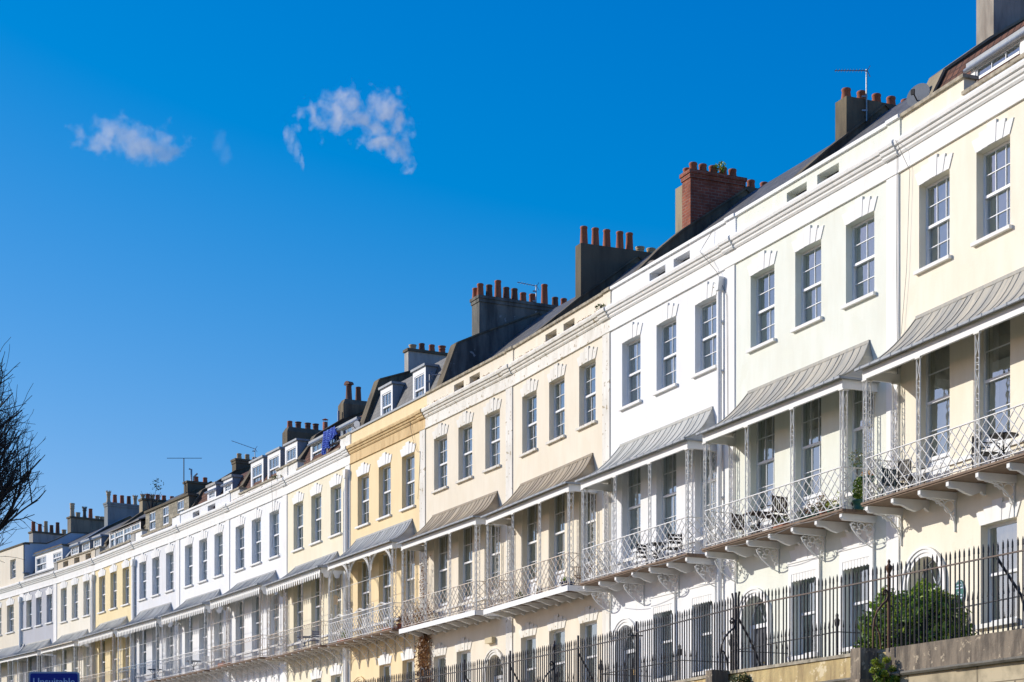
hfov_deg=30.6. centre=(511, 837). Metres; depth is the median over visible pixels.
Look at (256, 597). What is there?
window
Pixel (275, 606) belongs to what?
window
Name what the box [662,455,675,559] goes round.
window
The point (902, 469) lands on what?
garden chair
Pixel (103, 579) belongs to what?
window
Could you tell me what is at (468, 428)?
window
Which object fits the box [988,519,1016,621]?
window
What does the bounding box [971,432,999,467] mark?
garden chair
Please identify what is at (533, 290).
television aerial
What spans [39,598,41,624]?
window
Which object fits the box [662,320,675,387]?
window
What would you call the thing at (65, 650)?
window
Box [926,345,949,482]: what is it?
window
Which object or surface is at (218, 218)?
sky
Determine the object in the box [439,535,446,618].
window
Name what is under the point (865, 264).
window
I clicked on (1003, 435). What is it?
table
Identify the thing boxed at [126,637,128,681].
window
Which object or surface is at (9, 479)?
bare tree
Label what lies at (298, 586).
window
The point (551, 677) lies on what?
area railings
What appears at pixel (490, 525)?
window
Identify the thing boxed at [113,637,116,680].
window
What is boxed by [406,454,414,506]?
window
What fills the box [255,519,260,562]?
window
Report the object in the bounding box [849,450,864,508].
potted plant
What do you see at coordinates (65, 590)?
window
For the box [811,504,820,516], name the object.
potted plant
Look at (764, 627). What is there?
door
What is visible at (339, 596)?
window
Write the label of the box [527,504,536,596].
window
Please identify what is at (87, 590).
window
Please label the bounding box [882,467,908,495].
garden chair
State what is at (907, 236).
wall cable
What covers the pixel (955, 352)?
terraced house
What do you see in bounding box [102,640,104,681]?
window
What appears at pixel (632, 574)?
balcony cable
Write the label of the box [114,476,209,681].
terraced house
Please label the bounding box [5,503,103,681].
terraced house
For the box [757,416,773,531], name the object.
window
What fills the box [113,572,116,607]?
window
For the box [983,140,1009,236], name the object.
window
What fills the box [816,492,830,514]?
potted plant
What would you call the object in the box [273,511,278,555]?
window
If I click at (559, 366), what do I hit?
terraced house
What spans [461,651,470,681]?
window
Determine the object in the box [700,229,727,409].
wall cable
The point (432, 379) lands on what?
television aerial
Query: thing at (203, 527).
terraced house
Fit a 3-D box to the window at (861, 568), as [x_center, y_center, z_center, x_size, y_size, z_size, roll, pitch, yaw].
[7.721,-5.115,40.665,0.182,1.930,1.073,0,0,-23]
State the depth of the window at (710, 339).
47.08 m
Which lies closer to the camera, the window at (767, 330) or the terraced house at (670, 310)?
the window at (767, 330)
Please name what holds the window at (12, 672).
in the terraced house at (12, 597)
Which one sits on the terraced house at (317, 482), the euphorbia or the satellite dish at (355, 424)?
the satellite dish at (355, 424)
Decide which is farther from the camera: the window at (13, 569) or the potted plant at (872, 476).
the window at (13, 569)
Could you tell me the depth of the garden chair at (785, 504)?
42.86 m
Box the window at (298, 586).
[297,582,301,649]
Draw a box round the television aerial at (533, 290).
[517,282,538,302]
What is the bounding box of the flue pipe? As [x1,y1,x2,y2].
[189,468,197,480]
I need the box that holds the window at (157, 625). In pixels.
[155,625,158,679]
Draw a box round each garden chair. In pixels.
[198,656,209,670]
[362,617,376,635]
[636,544,657,566]
[662,533,682,559]
[731,513,754,539]
[758,494,787,531]
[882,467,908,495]
[898,457,925,490]
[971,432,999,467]
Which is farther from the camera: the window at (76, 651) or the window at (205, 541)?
the window at (76, 651)
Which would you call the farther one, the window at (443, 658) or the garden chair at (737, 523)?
the window at (443, 658)
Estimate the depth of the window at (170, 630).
88.79 m
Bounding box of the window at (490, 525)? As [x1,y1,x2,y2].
[490,525,499,606]
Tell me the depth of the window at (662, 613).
49.12 m
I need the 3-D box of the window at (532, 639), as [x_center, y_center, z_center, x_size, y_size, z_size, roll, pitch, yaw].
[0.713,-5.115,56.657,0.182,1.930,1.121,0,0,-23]
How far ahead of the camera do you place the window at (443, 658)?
63.07 m
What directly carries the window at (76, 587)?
in the terraced house at (74, 573)
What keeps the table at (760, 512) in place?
on the terraced house at (818, 293)
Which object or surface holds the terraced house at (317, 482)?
on the pavement
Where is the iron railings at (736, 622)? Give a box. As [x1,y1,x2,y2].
[353,537,1023,681]
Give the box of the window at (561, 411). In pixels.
[554,378,564,437]
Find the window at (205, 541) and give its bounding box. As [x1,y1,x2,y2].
[203,540,206,579]
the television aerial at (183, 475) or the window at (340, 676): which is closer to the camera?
the window at (340, 676)
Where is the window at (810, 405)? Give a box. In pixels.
[801,398,820,515]
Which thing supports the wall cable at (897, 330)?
attached to the terraced house at (818, 293)
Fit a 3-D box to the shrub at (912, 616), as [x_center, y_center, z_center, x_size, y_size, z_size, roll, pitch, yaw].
[7.640,-3.978,35.586,2.402,1.944,2.128,0,0,0]
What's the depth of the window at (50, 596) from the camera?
103.71 m
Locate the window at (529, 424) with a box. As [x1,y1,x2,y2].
[527,393,536,450]
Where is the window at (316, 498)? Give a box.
[315,495,320,541]
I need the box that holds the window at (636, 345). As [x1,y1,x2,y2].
[627,338,640,403]
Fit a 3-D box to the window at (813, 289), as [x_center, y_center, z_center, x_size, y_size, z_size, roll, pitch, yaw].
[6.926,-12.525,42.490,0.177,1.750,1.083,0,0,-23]
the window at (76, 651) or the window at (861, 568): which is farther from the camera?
the window at (76, 651)
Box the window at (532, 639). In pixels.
[526,636,535,681]
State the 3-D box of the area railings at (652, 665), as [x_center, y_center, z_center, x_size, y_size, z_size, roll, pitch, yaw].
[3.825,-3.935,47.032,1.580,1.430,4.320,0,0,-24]
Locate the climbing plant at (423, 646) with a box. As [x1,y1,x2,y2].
[412,555,435,681]
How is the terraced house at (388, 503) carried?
on the pavement
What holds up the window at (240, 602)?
in the terraced house at (258, 522)
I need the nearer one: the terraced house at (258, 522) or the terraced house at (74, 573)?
the terraced house at (258, 522)
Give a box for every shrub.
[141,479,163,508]
[854,577,975,649]
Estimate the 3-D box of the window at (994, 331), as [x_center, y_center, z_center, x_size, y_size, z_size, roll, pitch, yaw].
[9.515,-8.585,36.236,0.182,3.070,1.080,0,0,-21]
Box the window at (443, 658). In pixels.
[438,656,445,681]
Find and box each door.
[629,653,633,681]
[754,627,766,666]
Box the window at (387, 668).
[384,664,390,681]
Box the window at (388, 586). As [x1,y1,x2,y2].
[383,552,390,627]
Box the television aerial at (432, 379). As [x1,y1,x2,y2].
[426,371,440,391]
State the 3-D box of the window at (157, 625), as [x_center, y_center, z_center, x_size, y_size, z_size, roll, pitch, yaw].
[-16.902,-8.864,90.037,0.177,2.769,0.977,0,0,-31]
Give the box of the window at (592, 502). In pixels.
[584,492,595,580]
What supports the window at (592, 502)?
in the terraced house at (559, 366)
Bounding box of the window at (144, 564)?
[143,563,145,597]
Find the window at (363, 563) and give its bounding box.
[362,560,368,634]
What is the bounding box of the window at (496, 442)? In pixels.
[490,412,499,466]
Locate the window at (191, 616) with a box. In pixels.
[188,616,192,672]
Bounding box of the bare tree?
[0,337,45,562]
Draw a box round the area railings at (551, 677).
[524,668,597,681]
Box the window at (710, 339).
[701,299,715,370]
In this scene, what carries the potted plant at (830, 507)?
on the terraced house at (818, 293)
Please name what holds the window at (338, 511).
in the terraced house at (317, 482)
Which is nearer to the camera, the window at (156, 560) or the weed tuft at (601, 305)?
the weed tuft at (601, 305)
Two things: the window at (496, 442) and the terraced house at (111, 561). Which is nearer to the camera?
the window at (496, 442)
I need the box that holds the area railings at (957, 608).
[943,581,1020,638]
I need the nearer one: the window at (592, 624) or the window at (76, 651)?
the window at (592, 624)
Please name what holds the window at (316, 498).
in the terraced house at (317, 482)
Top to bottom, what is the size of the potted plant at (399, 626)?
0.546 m
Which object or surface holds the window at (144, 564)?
in the terraced house at (156, 545)
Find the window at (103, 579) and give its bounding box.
[102,577,104,610]
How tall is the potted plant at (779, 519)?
0.305 m
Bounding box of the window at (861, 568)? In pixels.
[850,566,867,646]
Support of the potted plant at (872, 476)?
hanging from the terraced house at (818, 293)
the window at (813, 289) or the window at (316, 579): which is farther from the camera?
the window at (316, 579)
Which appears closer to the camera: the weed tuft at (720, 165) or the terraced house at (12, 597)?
the weed tuft at (720, 165)
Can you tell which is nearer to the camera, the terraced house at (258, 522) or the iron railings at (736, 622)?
the iron railings at (736, 622)
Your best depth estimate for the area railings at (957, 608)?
34.23 m
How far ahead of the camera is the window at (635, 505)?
50.81 m
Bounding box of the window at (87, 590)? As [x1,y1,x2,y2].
[86,581,89,614]
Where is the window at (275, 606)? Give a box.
[273,592,278,655]
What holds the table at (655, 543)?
on the terraced house at (670, 310)
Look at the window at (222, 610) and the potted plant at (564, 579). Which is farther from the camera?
the window at (222, 610)
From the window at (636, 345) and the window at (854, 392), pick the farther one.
the window at (636, 345)
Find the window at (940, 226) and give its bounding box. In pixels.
[926,174,949,264]
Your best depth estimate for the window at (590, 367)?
53.28 m
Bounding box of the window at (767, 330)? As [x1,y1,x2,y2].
[757,269,773,344]
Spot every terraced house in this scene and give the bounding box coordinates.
[0,521,66,681]
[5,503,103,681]
[38,490,138,681]
[75,481,212,681]
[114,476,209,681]
[158,453,256,681]
[206,418,327,681]
[262,381,366,681]
[323,343,447,681]
[396,280,574,681]
[480,205,733,681]
[575,145,829,681]
[696,87,910,668]
[854,0,1023,634]
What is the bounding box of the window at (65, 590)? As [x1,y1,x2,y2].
[64,588,66,620]
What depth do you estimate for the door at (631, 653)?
50.88 m
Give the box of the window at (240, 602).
[239,601,241,660]
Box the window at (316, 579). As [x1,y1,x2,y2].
[315,577,318,645]
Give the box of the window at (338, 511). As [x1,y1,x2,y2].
[335,486,340,533]
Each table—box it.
[646,542,665,562]
[743,511,771,533]
[988,432,1018,460]
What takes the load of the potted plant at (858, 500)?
on the terraced house at (818, 293)
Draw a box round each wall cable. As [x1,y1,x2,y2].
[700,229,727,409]
[893,241,897,492]
[895,140,909,332]
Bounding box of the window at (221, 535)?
[218,533,222,574]
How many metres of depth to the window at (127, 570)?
94.01 m
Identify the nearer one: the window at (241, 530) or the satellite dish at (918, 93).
the satellite dish at (918, 93)
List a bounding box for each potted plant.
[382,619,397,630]
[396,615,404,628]
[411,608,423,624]
[560,577,574,586]
[773,517,788,527]
[798,508,805,519]
[804,501,812,518]
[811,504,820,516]
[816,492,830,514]
[819,500,826,514]
[825,499,834,511]
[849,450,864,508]
[852,476,864,509]
[859,472,874,484]
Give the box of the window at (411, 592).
[407,550,414,625]
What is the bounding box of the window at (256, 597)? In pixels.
[255,595,260,657]
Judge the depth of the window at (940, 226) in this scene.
38.34 m
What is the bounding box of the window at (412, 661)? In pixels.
[407,659,414,681]
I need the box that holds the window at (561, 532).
[554,494,564,588]
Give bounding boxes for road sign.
[29,672,79,681]
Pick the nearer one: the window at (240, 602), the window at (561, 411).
the window at (561, 411)
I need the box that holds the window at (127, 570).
[126,568,128,603]
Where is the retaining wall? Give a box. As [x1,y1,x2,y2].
[671,628,1023,681]
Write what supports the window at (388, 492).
in the terraced house at (388, 503)
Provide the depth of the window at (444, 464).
63.01 m
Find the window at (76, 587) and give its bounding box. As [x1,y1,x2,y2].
[75,585,77,617]
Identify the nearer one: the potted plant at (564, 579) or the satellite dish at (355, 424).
the potted plant at (564, 579)
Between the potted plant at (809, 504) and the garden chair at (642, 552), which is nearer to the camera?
the potted plant at (809, 504)
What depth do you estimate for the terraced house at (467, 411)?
61.30 m
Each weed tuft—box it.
[594,303,604,309]
[713,161,726,172]
[730,671,750,681]
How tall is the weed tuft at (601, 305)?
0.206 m
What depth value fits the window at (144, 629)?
91.92 m
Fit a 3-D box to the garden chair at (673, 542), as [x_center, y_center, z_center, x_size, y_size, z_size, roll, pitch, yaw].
[4.058,-7.310,47.291,0.417,0.721,0.402,0,0,-14]
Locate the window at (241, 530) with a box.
[239,526,243,568]
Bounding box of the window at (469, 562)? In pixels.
[463,526,471,612]
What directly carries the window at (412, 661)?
in the terraced house at (388, 503)
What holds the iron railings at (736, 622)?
on the retaining wall
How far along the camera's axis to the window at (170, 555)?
88.79 m
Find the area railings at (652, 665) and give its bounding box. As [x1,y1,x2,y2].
[599,646,729,681]
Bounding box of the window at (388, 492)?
[383,465,390,515]
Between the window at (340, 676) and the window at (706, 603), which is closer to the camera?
the window at (706, 603)
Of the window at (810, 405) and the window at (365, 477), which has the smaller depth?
the window at (810, 405)
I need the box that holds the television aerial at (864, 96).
[834,66,869,121]
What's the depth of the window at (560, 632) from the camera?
55.17 m
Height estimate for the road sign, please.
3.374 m
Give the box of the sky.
[0,0,975,549]
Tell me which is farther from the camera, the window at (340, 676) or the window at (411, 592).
the window at (340, 676)
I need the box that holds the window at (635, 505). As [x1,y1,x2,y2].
[627,468,640,569]
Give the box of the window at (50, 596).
[49,595,51,621]
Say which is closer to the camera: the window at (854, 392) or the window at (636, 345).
the window at (854, 392)
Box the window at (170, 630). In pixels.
[169,627,171,676]
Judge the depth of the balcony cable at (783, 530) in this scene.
41.50 m
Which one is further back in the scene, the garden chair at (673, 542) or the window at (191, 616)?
the window at (191, 616)
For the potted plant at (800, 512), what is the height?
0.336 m
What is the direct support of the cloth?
hanging from the terraced house at (317, 482)
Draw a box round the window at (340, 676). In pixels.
[335,675,341,681]
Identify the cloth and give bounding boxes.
[322,426,336,454]
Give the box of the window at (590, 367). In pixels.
[584,361,595,423]
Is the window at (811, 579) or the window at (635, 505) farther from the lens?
the window at (635, 505)
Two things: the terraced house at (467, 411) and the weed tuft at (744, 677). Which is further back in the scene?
the terraced house at (467, 411)
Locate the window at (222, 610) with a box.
[218,610,222,663]
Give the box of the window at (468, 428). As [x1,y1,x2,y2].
[463,425,471,477]
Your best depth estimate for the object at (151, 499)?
98.76 m
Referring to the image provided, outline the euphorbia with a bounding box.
[869,656,899,681]
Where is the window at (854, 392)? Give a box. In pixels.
[852,380,872,509]
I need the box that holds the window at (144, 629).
[144,629,145,681]
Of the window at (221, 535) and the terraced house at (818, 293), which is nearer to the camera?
the terraced house at (818, 293)
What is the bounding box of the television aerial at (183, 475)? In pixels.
[183,458,185,493]
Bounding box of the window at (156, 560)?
[155,558,158,593]
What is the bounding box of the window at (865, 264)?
[852,216,873,300]
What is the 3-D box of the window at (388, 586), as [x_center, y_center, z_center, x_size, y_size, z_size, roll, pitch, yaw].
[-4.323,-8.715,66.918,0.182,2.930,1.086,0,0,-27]
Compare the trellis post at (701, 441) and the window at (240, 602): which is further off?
the window at (240, 602)
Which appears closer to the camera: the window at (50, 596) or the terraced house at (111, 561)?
the terraced house at (111, 561)
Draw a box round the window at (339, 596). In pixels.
[335,574,340,642]
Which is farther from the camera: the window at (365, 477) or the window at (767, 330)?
the window at (365, 477)
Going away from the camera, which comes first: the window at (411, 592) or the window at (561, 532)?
the window at (561, 532)
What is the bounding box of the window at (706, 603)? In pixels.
[699,601,710,670]
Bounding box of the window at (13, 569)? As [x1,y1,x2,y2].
[12,560,15,578]
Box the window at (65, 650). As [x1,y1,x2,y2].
[64,649,66,671]
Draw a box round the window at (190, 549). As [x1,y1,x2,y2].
[188,545,192,584]
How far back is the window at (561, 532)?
55.17 m
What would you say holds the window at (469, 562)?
in the terraced house at (467, 411)
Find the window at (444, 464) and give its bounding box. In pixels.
[439,436,446,487]
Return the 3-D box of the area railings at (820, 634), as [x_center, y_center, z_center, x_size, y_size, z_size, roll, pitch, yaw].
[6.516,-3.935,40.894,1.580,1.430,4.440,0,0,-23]
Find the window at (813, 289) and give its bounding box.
[801,244,820,323]
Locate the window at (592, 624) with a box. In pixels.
[585,621,596,681]
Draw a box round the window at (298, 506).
[297,503,302,548]
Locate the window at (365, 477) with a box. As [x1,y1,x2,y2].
[362,475,368,523]
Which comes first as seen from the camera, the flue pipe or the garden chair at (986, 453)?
the garden chair at (986, 453)
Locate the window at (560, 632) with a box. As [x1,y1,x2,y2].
[554,629,564,680]
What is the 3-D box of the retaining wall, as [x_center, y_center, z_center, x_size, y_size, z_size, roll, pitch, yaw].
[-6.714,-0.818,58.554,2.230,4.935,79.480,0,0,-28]
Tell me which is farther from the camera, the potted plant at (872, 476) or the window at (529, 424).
the window at (529, 424)
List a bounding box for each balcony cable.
[578,556,685,589]
[731,512,837,545]
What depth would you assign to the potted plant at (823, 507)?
40.59 m
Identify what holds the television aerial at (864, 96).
on the terraced house at (818, 293)
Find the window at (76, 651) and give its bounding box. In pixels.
[75,646,77,671]
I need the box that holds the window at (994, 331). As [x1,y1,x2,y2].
[983,324,1009,464]
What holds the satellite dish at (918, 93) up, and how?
attached to the terraced house at (955, 352)
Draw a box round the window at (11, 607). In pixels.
[10,605,13,631]
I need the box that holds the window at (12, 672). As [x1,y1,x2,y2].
[11,662,13,681]
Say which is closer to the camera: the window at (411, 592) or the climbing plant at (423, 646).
the climbing plant at (423, 646)
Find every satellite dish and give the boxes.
[352,421,359,429]
[907,83,929,105]
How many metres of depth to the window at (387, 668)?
67.27 m
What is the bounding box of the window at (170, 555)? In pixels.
[169,553,172,589]
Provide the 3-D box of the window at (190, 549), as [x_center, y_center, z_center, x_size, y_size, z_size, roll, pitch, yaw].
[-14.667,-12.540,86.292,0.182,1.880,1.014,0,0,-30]
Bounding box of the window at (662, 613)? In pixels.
[660,610,671,677]
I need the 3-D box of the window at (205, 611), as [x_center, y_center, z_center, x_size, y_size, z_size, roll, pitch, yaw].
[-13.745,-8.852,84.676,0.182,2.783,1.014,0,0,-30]
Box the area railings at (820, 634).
[729,615,859,670]
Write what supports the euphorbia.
attached to the retaining wall
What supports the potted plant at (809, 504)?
on the terraced house at (818, 293)
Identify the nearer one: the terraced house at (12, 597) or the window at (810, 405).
the window at (810, 405)
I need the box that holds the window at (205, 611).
[203,611,206,669]
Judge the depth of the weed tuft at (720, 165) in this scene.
52.77 m
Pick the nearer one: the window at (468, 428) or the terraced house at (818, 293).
the terraced house at (818, 293)
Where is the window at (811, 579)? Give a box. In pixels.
[799,577,815,654]
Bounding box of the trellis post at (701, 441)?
[701,441,714,553]

